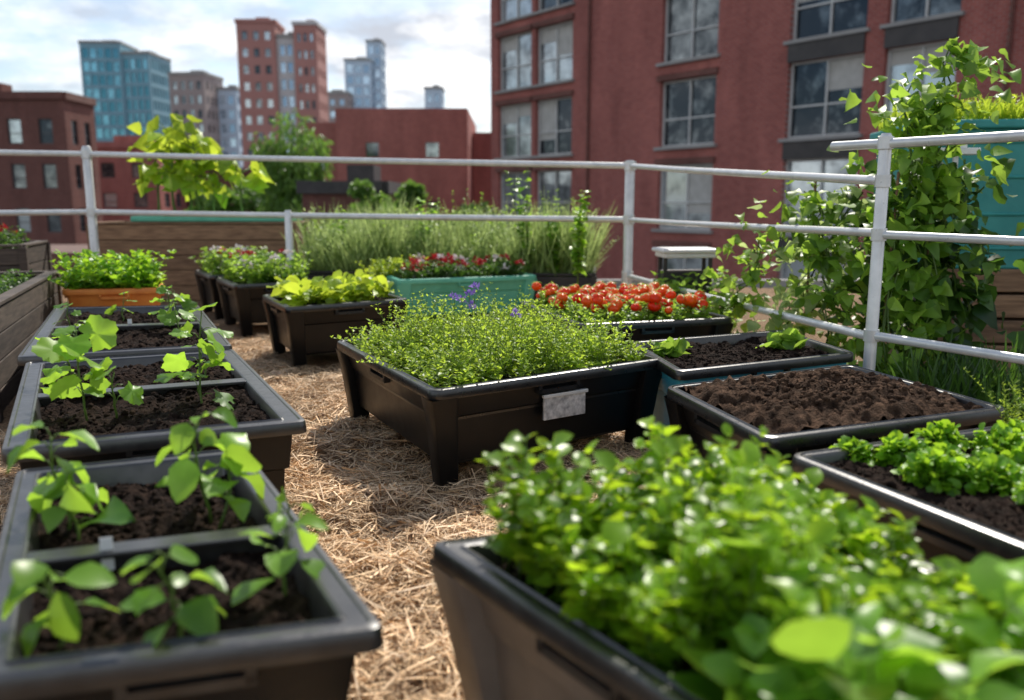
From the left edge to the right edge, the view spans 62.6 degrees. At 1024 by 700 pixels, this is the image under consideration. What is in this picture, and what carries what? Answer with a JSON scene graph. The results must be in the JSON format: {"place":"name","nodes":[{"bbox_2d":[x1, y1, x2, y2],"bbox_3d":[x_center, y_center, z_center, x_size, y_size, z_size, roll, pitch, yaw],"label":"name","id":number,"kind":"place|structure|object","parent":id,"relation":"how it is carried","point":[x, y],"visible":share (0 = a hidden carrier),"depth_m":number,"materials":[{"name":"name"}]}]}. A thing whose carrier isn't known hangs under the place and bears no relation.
{"place":"outdoors","nodes":[
{"label":"outdoors","id":0,"kind":"place"},
{"bbox_2d":[0,99,102,243],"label":"walls","id":1,"kind":"structure","parent":0,"point":[66,194],"depth_m":68.78,"materials":[{"name":"brown brick"}]},
{"bbox_2d":[0,83,96,106],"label":"roof parapet and plant room","id":2,"kind":"structure","parent":1,"relation":"on","point":[7,91],"depth_m":67.28,"materials":[{"name":"brown brick"}]},
{"bbox_2d":[7,119,89,231],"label":"window frames","id":3,"kind":"structure","parent":1,"relation":"attached to","point":[79,178],"depth_m":68.87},
{"bbox_2d":[9,120,88,230],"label":"windows","id":4,"kind":"structure","parent":1,"relation":"attached to","point":[46,127],"depth_m":68.80,"materials":[{"name":"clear glass"}]},
{"bbox_2d":[50,244,88,277],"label":"planter box","id":5,"kind":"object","parent":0,"point":[69,249],"depth_m":42.17,"materials":[{"name":"brown"}]},
{"bbox_2d":[77,40,138,141],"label":"glass tower","id":6,"kind":"structure","parent":0,"point":[102,74],"depth_m":212.08,"materials":[{"name":"glass"}]},
{"bbox_2d":[82,48,124,137],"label":"windows","id":7,"kind":"structure","parent":6,"relation":"in","point":[84,50],"depth_m":212.27,"materials":[{"name":"teal glass"}]},
{"bbox_2d":[97,148,187,221],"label":"walls","id":8,"kind":"structure","parent":0,"point":[122,186],"depth_m":86.47,"materials":[{"name":"red brick"}]},
{"bbox_2d":[102,164,179,206],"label":"windows","id":9,"kind":"structure","parent":8,"relation":"attached to","point":[109,167],"depth_m":86.81,"materials":[{"name":"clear glass"}]},
{"bbox_2d":[121,51,171,135],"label":"glass tower","id":10,"kind":"structure","parent":0,"point":[146,86],"depth_m":213.46,"materials":[{"name":"glass"}]},
{"bbox_2d":[124,59,169,135],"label":"windows","id":11,"kind":"structure","parent":10,"relation":"in","point":[125,60],"depth_m":213.52,"materials":[{"name":"teal glass"}]},
{"bbox_2d":[167,70,223,162],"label":"residential tower","id":12,"kind":"structure","parent":0,"point":[194,93],"depth_m":192.96,"materials":[{"name":"concrete"}]},
{"bbox_2d":[216,85,243,168],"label":"glass tower","id":13,"kind":"structure","parent":0,"point":[230,119],"depth_m":199.95,"materials":[{"name":"concrete"}]},
{"bbox_2d":[0,0,490,131],"label":"sky","id":14,"kind":"structure","parent":0,"point":[446,44],"materials":[{"name":"white"}]},
{"bbox_2d":[234,17,284,168],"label":"residential tower","id":15,"kind":"structure","parent":0,"point":[257,71],"depth_m":154.02,"materials":[{"name":"red brick"}]},
{"bbox_2d":[242,31,274,168],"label":"windows","id":16,"kind":"structure","parent":15,"relation":"in","point":[244,33],"depth_m":154.32,"materials":[{"name":"clear glass"}]},
{"bbox_2d":[276,32,297,152],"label":"residential tower","id":17,"kind":"structure","parent":0,"point":[286,71],"depth_m":154.70,"materials":[{"name":"concrete"}]},
{"bbox_2d":[291,19,328,151],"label":"residential tower","id":18,"kind":"structure","parent":0,"point":[310,59],"depth_m":154.03,"materials":[{"name":"red brick"}]},
{"bbox_2d":[304,122,336,180],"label":"brick building","id":19,"kind":"structure","parent":0,"point":[327,130],"depth_m":59.28,"materials":[{"name":"red brick"}]},
{"bbox_2d":[302,194,402,227],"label":"walls","id":20,"kind":"structure","parent":0,"point":[324,201],"depth_m":41.37,"materials":[{"name":"brown brick"}]},
{"bbox_2d":[296,165,401,193],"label":"roof parapet and plant room","id":21,"kind":"structure","parent":20,"relation":"on","point":[372,173],"depth_m":41.19,"materials":[{"name":"grey concrete"}]},
{"bbox_2d":[343,57,372,107],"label":"glass tower","id":22,"kind":"structure","parent":0,"point":[358,80],"depth_m":252.36,"materials":[{"name":"concrete"}]},
{"bbox_2d":[347,65,369,105],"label":"windows","id":23,"kind":"structure","parent":22,"relation":"in","point":[366,80],"depth_m":252.57,"materials":[{"name":"blue glass"}]},
{"bbox_2d":[335,108,475,223],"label":"brick building","id":24,"kind":"structure","parent":0,"point":[425,133],"depth_m":58.44,"materials":[{"name":"red brick"}]},
{"bbox_2d":[473,132,490,209],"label":"brick building","id":25,"kind":"structure","parent":0,"point":[482,151],"depth_m":64.59,"materials":[{"name":"red brick"}]},
{"bbox_2d":[876,331,1023,419],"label":"long grass","id":26,"kind":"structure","parent":0,"point":[961,381],"depth_m":4.99,"materials":[{"name":"green plant"}]},
{"bbox_2d":[878,91,1023,130],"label":"ornamental grass","id":27,"kind":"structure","parent":0,"point":[1011,110],"depth_m":6.85,"materials":[{"name":"green plant"}]},
{"label":"ground","id":28,"kind":"structure","parent":0,"visible":0},
{"bbox_2d":[201,182,274,211],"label":"broadleaf tree","id":29,"kind":"object","parent":28,"relation":"on","point":[247,196],"visible":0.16,"depth_m":50.49,"materials":[{"name":"green plant"}]},
{"bbox_2d":[249,108,334,220],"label":"broadleaf tree","id":30,"kind":"object","parent":28,"relation":"on","point":[284,196],"visible":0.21,"depth_m":47.52,"materials":[{"name":"green plant"}]},
{"bbox_2d":[365,38,386,107],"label":"glass tower","id":31,"kind":"structure","parent":28,"relation":"on","point":[375,50],"depth_m":255.69,"materials":[{"name":"concrete"}]},
{"bbox_2d":[347,179,427,223],"bbox_3d":[-5.744,-2.359,40.364,4.114,11.484,3.659,4,11,22],"label":"broadleaf tree","id":32,"kind":"object","parent":28,"relation":"on","point":[358,189],"visible":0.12,"depth_m":39.28,"materials":[{"name":"green plant"}]},
{"bbox_2d":[61,279,858,289],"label":"rooftop terrace","id":33,"kind":"structure","parent":28,"relation":"on","point":[619,282],"depth_m":13.77,"materials":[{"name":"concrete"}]},
{"bbox_2d":[0,287,1019,699],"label":"straw path","id":34,"kind":"structure","parent":33,"relation":"on","point":[322,361],"depth_m":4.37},
{"bbox_2d":[0,240,52,274],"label":"wooden planter","id":35,"kind":"object","parent":34,"relation":"on","point":[35,255],"visible":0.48,"depth_m":9.10,"materials":[{"name":"grey wood"}]},
{"bbox_2d":[0,270,63,422],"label":"wooden planter","id":36,"kind":"object","parent":34,"relation":"on","point":[26,308],"visible":0.6,"depth_m":6.36,"materials":[{"name":"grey wood"}]},
{"bbox_2d":[62,283,163,306],"bbox_3d":[-3.775,-0.309,8.043,0.998,0.621,0.705,-2,10,-13],"label":"terracotta planter","id":37,"kind":"object","parent":34,"relation":"on","point":[95,297],"visible":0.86,"depth_m":7.70,"materials":[{"name":"ceramic"}]},
{"bbox_2d":[47,249,176,288],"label":"salad plants","id":38,"kind":"object","parent":37,"relation":"on","point":[140,270],"visible":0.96,"depth_m":7.77,"materials":[{"name":"green plant"}]},
{"bbox_2d":[17,305,231,365],"bbox_3d":[-2.749,0.074,6.098,1.158,0.541,2.572,-4,11,-24],"label":"planter bin","id":39,"kind":"object","parent":34,"relation":"on","point":[144,332],"visible":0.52,"depth_m":5.87,"materials":[{"name":"black plastic"}]},
{"bbox_2d":[1,349,306,493],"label":"planter bin","id":40,"kind":"object","parent":34,"relation":"on","point":[270,421],"visible":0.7,"depth_m":3.60,"materials":[{"name":"black plastic"}]},
{"bbox_2d":[31,315,118,420],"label":"seedling","id":41,"kind":"object","parent":40,"relation":"in","point":[99,331],"visible":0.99,"depth_m":3.44,"materials":[{"name":"green plant"}]},
{"bbox_2d":[81,366,143,417],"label":"seedling","id":42,"kind":"object","parent":40,"relation":"in","point":[100,384],"visible":0.99,"depth_m":3.54,"materials":[{"name":"green plant"}]},
{"bbox_2d":[154,302,233,402],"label":"seedling","id":43,"kind":"object","parent":40,"relation":"in","point":[178,363],"visible":0.94,"depth_m":3.77,"materials":[{"name":"green plant"}]},
{"bbox_2d":[177,351,234,410],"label":"seedling","id":44,"kind":"object","parent":40,"relation":"in","point":[223,399],"visible":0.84,"depth_m":3.79,"materials":[{"name":"green plant"}]},
{"bbox_2d":[0,449,383,699],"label":"planter bin","id":45,"kind":"object","parent":34,"relation":"on","point":[308,636],"visible":0.69,"depth_m":1.90,"materials":[{"name":"black plastic"}]},
{"bbox_2d":[7,420,108,529],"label":"seedling","id":46,"kind":"object","parent":45,"relation":"in","point":[38,503],"visible":0.81,"depth_m":2.37,"materials":[{"name":"green plant"}]},
{"bbox_2d":[2,558,120,657],"bbox_3d":[-0.935,0.522,1.762,0.180,0.247,0.211,9,14,43],"label":"seedling","id":47,"kind":"object","parent":45,"relation":"in","point":[60,617],"visible":0.98,"depth_m":1.72,"materials":[{"name":"green plant"}]},
{"bbox_2d":[41,465,135,540],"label":"seedling","id":48,"kind":"object","parent":45,"relation":"in","point":[73,502],"visible":0.99,"depth_m":2.30,"materials":[{"name":"green plant"}]},
{"bbox_2d":[119,544,226,647],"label":"seedling","id":49,"kind":"object","parent":45,"relation":"in","point":[197,616],"visible":0.96,"depth_m":1.73,"materials":[{"name":"green plant"}]},
{"bbox_2d":[155,405,261,524],"bbox_3d":[-0.892,0.347,2.426,0.255,0.358,0.290,-9,13,-42],"label":"seedling","id":50,"kind":"object","parent":45,"relation":"in","point":[182,479],"visible":0.91,"depth_m":2.38,"materials":[{"name":"green plant"}]},
{"bbox_2d":[201,433,264,529],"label":"seedling","id":51,"kind":"object","parent":45,"relation":"in","point":[213,486],"visible":0.88,"depth_m":2.43,"materials":[{"name":"green plant"}]},
{"bbox_2d":[231,501,328,605],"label":"seedling","id":52,"kind":"object","parent":45,"relation":"in","point":[279,564],"visible":0.98,"depth_m":1.95,"materials":[{"name":"green plant"}]},
{"bbox_2d":[86,221,313,299],"bbox_3d":[-4.550,-1.351,12.556,2.980,1.119,1.080,0,10,0],"label":"wooden planter","id":53,"kind":"object","parent":34,"relation":"on","point":[186,240],"visible":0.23,"depth_m":12.00,"materials":[{"name":"brown wood"}]},
{"bbox_2d":[130,216,302,221],"bbox_3d":[-4.300,-1.930,12.352,2.300,0.080,0.700,0,10,0],"label":"teal tray","id":54,"kind":"object","parent":53,"relation":"on","point":[176,219],"visible":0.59,"depth_m":12.01,"materials":[{"name":"plastic"}]},
{"bbox_2d":[126,122,182,210],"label":"sunflower plant","id":55,"kind":"object","parent":54,"relation":"in","point":[148,174],"visible":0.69,"depth_m":12.15,"materials":[{"name":"green plant"}]},
{"bbox_2d":[133,113,199,210],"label":"sunflower plant","id":56,"kind":"object","parent":54,"relation":"in","point":[151,136],"visible":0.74,"depth_m":11.90,"materials":[{"name":"green plant"}]},
{"bbox_2d":[161,113,221,210],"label":"sunflower plant","id":57,"kind":"object","parent":54,"relation":"in","point":[197,138],"visible":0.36,"depth_m":12.29,"materials":[{"name":"green plant"}]},
{"bbox_2d":[161,126,223,210],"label":"sunflower plant","id":58,"kind":"object","parent":54,"relation":"in","point":[178,138],"visible":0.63,"depth_m":12.14,"materials":[{"name":"green plant"}]},
{"bbox_2d":[184,151,244,211],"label":"sunflower plant","id":59,"kind":"object","parent":54,"relation":"in","point":[220,190],"visible":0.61,"depth_m":12.26,"materials":[{"name":"green plant"}]},
{"bbox_2d":[217,160,276,211],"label":"sunflower plant","id":60,"kind":"object","parent":54,"relation":"in","point":[256,178],"visible":0.9,"depth_m":12.07,"materials":[{"name":"green plant"}]},
{"bbox_2d":[194,269,223,319],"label":"planter bin","id":61,"kind":"object","parent":34,"relation":"on","point":[208,289],"visible":0.15,"depth_m":10.15,"materials":[{"name":"black plastic"}]},
{"bbox_2d":[189,244,267,274],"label":"flowering plants","id":62,"kind":"object","parent":61,"relation":"in","point":[212,262],"visible":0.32,"depth_m":10.10,"materials":[{"name":"green plant"}]},
{"bbox_2d":[216,277,311,336],"bbox_3d":[-2.725,-0.509,9.353,0.881,0.561,1.000,-6,12,-30],"label":"planter bin","id":63,"kind":"object","parent":34,"relation":"on","point":[242,304],"visible":0.31,"depth_m":8.88,"materials":[{"name":"black plastic"}]},
{"bbox_2d":[216,247,312,283],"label":"flowering plants","id":64,"kind":"object","parent":63,"relation":"in","point":[245,269],"visible":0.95,"depth_m":9.09,"materials":[{"name":"green plant"}]},
{"bbox_2d":[262,293,407,369],"bbox_3d":[-1.610,-0.208,7.640,1.231,0.561,1.063,-7,12,-33],"label":"planter bin","id":65,"kind":"object","parent":34,"relation":"on","point":[301,332],"visible":0.55,"depth_m":7.17,"materials":[{"name":"black plastic"}]},
{"bbox_2d":[266,269,394,305],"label":"lettuce plants","id":66,"kind":"object","parent":65,"relation":"in","point":[335,287],"visible":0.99,"depth_m":7.30,"materials":[{"name":"green plant"}]},
{"bbox_2d":[304,265,596,314],"bbox_3d":[-0.876,-0.866,11.475,4.083,0.539,1.921,1,10,7],"label":"raised bed","id":67,"kind":"object","parent":34,"relation":"on","point":[544,279],"visible":0.16,"depth_m":10.34,"materials":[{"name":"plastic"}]},
{"bbox_2d":[279,188,622,276],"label":"tall herbs","id":68,"kind":"object","parent":67,"relation":"on","point":[380,239],"visible":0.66,"depth_m":10.66,"materials":[{"name":"green plant"}]},
{"bbox_2d":[505,170,537,272],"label":"climbing bean plant","id":69,"kind":"object","parent":67,"relation":"on","point":[520,196],"visible":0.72,"depth_m":10.35,"materials":[{"name":"green plant"}]},
{"bbox_2d":[384,272,536,325],"bbox_3d":[-0.666,-0.629,10.036,1.668,0.561,1.064,-4,11,-21],"label":"planter bin","id":70,"kind":"object","parent":34,"relation":"on","point":[509,286],"visible":0.66,"depth_m":9.57,"materials":[{"name":"teal plastic"}]},
{"bbox_2d":[355,254,434,278],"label":"leafy plants","id":71,"kind":"object","parent":70,"relation":"in","point":[379,269],"visible":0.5,"depth_m":9.85,"materials":[{"name":"green plant"}]},
{"bbox_2d":[388,252,528,278],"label":"flowering plants","id":72,"kind":"object","parent":70,"relation":"in","point":[480,267],"visible":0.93,"depth_m":9.80,"materials":[{"name":"green plant"}]},
{"bbox_2d":[335,327,661,491],"bbox_3d":[-0.130,0.257,5.056,1.479,0.541,1.820,-5,11,-27],"label":"planter bin","id":73,"kind":"object","parent":34,"relation":"on","point":[448,429],"visible":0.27,"depth_m":4.37,"materials":[{"name":"black plastic"}]},
{"bbox_2d":[330,281,666,387],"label":"herb plants","id":74,"kind":"object","parent":73,"relation":"in","point":[463,348],"visible":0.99,"depth_m":4.64,"materials":[{"name":"green plant"}]},
{"bbox_2d":[0,130,1023,370],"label":"metal railing","id":75,"kind":"object","parent":34,"relation":"on","point":[871,335],"visible":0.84,"depth_m":6.88,"materials":[{"name":"silver metal"}]},
{"bbox_2d":[569,190,590,284],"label":"climbing bean plant","id":76,"kind":"object","parent":75,"relation":"on","point":[580,244],"visible":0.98,"depth_m":9.34,"materials":[{"name":"green plant"}]},
{"bbox_2d":[519,301,733,348],"bbox_3d":[0.865,-0.072,6.927,1.270,0.541,1.489,-3,10,-16],"label":"planter bin","id":77,"kind":"object","parent":34,"relation":"on","point":[717,324],"visible":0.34,"depth_m":6.25,"materials":[{"name":"black plastic"}]},
{"bbox_2d":[526,290,711,322],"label":"tomato plants","id":78,"kind":"object","parent":77,"relation":"in","point":[678,312],"visible":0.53,"depth_m":6.40,"materials":[{"name":"green plant"}]},
{"bbox_2d":[532,280,707,313],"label":"tomatoes","id":79,"kind":"object","parent":78,"relation":"attached to","point":[597,292],"visible":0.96,"depth_m":6.59,"materials":[{"name":"red plant"}]},
{"bbox_2d":[690,212,789,332],"bbox_3d":[1.802,-0.544,6.743,0.880,1.110,0.695,1,10,7],"label":"climbing vine","id":80,"kind":"object","parent":77,"relation":"in","point":[751,278],"visible":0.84,"depth_m":6.69,"materials":[{"name":"green plant"}]},
{"bbox_2d":[652,247,715,294],"bbox_3d":[1.720,-0.545,8.433,0.580,0.950,0.420,-1,10,-6],"label":"side table","id":81,"kind":"object","parent":34,"relation":"on","point":[666,253],"visible":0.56,"depth_m":8.24,"materials":[{"name":"white plastic"}]},
{"bbox_2d":[429,525,941,699],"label":"planter bin","id":82,"kind":"object","parent":34,"relation":"on","point":[512,637],"visible":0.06,"depth_m":1.95,"materials":[{"name":"black plastic"}]},
{"bbox_2d":[477,416,1023,694],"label":"mint bush","id":83,"kind":"object","parent":82,"relation":"in","point":[618,561],"visible":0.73,"depth_m":1.78,"materials":[{"name":"green plant"}]},
{"bbox_2d":[668,537,1023,699],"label":"broad leaf plants","id":84,"kind":"object","parent":82,"relation":"in","point":[846,653],"visible":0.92,"depth_m":1.39,"materials":[{"name":"green plant"}]},
{"bbox_2d":[641,266,742,333],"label":"shrub","id":85,"kind":"object","parent":34,"relation":"on","point":[673,285],"visible":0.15,"depth_m":8.02,"materials":[{"name":"green plant"}]},
{"bbox_2d":[631,330,852,437],"bbox_3d":[1.350,0.240,5.095,1.478,0.521,0.924,-4,11,-23],"label":"planter bin","id":86,"kind":"object","parent":34,"relation":"on","point":[720,356],"visible":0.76,"depth_m":4.84,"materials":[{"name":"black plastic"}]},
{"bbox_2d":[652,336,690,357],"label":"lettuce plant","id":87,"kind":"object","parent":86,"relation":"in","point":[671,347],"visible":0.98,"depth_m":5.00,"materials":[{"name":"green plant"}]},
{"bbox_2d":[755,327,808,349],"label":"lettuce plant","id":88,"kind":"object","parent":86,"relation":"in","point":[790,338],"visible":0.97,"depth_m":5.24,"materials":[{"name":"green plant"}]},
{"bbox_2d":[717,141,896,340],"bbox_3d":[2.036,-0.608,6.318,1.796,1.836,1.089,0,10,0],"label":"climbing vine","id":89,"kind":"object","parent":34,"relation":"on","point":[782,293],"visible":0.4,"depth_m":6.21,"materials":[{"name":"green plant"}]},
{"bbox_2d":[753,170,892,364],"bbox_3d":[2.331,-0.522,6.168,1.358,1.566,1.074,0,10,0],"label":"climbing vine","id":90,"kind":"object","parent":34,"relation":"on","point":[829,267],"visible":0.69,"depth_m":6.08,"materials":[{"name":"green plant"}]},
{"bbox_2d":[664,365,1009,482],"bbox_3d":[1.385,0.426,3.867,1.372,0.620,1.041,-4,11,-21],"label":"planter bin","id":91,"kind":"object","parent":34,"relation":"on","point":[798,411],"visible":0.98,"depth_m":3.56,"materials":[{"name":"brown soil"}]},
{"bbox_2d":[773,138,997,377],"bbox_3d":[2.636,-0.565,6.233,2.068,1.945,1.109,0,10,0],"label":"climbing vine","id":92,"kind":"object","parent":34,"relation":"on","point":[871,166],"visible":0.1,"depth_m":6.18,"materials":[{"name":"green plant"}]},
{"bbox_2d":[826,63,987,377],"bbox_3d":[2.645,-0.781,5.782,1.128,2.307,0.914,0,10,0],"label":"climbing vine","id":93,"kind":"object","parent":34,"relation":"on","point":[893,262],"visible":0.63,"depth_m":5.71,"materials":[{"name":"green plant"}]},
{"bbox_2d":[791,422,1023,565],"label":"planter bin","id":94,"kind":"object","parent":34,"relation":"on","point":[964,527],"visible":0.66,"depth_m":2.50,"materials":[{"name":"black plastic"}]},
{"bbox_2d":[829,435,876,466],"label":"parsley plant","id":95,"kind":"object","parent":94,"relation":"in","point":[864,455],"visible":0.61,"depth_m":2.98,"materials":[{"name":"green plant"}]},
{"bbox_2d":[873,430,931,466],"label":"parsley plant","id":96,"kind":"object","parent":94,"relation":"in","point":[897,447],"visible":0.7,"depth_m":2.95,"materials":[{"name":"green plant"}]},
{"bbox_2d":[890,445,970,496],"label":"parsley plant","id":97,"kind":"object","parent":94,"relation":"in","point":[935,463],"visible":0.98,"depth_m":2.73,"materials":[{"name":"green plant"}]},
{"bbox_2d":[910,419,971,451],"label":"parsley plant","id":98,"kind":"object","parent":94,"relation":"in","point":[942,430],"visible":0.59,"depth_m":3.11,"materials":[{"name":"green plant"}]},
{"bbox_2d":[956,448,1023,496],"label":"parsley plant","id":99,"kind":"object","parent":94,"relation":"in","point":[1002,472],"visible":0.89,"depth_m":2.67,"materials":[{"name":"green plant"}]},
{"bbox_2d":[964,367,1023,423],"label":"rosemary plant","id":100,"kind":"object","parent":94,"relation":"on","point":[1006,406],"visible":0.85,"depth_m":3.33,"materials":[{"name":"green plant"}]},
{"bbox_2d":[969,420,1023,457],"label":"parsley plant","id":101,"kind":"object","parent":94,"relation":"in","point":[1000,437],"visible":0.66,"depth_m":3.04,"materials":[{"name":"green plant"}]},
{"bbox_2d":[795,146,1023,379],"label":"climbing vine","id":102,"kind":"object","parent":34,"relation":"on","point":[976,319],"visible":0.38,"depth_m":5.85,"materials":[{"name":"green plant"}]},
{"bbox_2d":[839,37,1021,381],"bbox_3d":[2.865,-0.865,5.782,0.901,2.551,1.516,8,13,38],"label":"climbing vine","id":103,"kind":"object","parent":34,"relation":"on","point":[922,280],"visible":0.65,"depth_m":5.71,"materials":[{"name":"green plant"}]},
{"bbox_2d":[870,119,1023,367],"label":"planter","id":104,"kind":"object","parent":34,"relation":"on","point":[1004,220],"visible":0.07,"depth_m":6.93,"materials":[{"name":"teal paint"}]},
{"bbox_2d":[490,0,1023,278],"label":"walls","id":105,"kind":"structure","parent":28,"relation":"on","point":[627,55],"depth_m":34.17,"materials":[{"name":"red brick"}]},
{"bbox_2d":[501,0,957,278],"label":"window frames","id":106,"kind":"structure","parent":105,"relation":"attached to","point":[828,60],"depth_m":34.04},
{"bbox_2d":[503,0,961,278],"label":"windows","id":107,"kind":"structure","parent":105,"relation":"attached to","point":[846,76],"depth_m":33.59,"materials":[{"name":"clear glass"}]},
{"bbox_2d":[494,0,1015,255],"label":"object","id":108,"kind":"structure","parent":105,"relation":"attached to","point":[945,26],"depth_m":29.63,"materials":[{"name":"concrete"}]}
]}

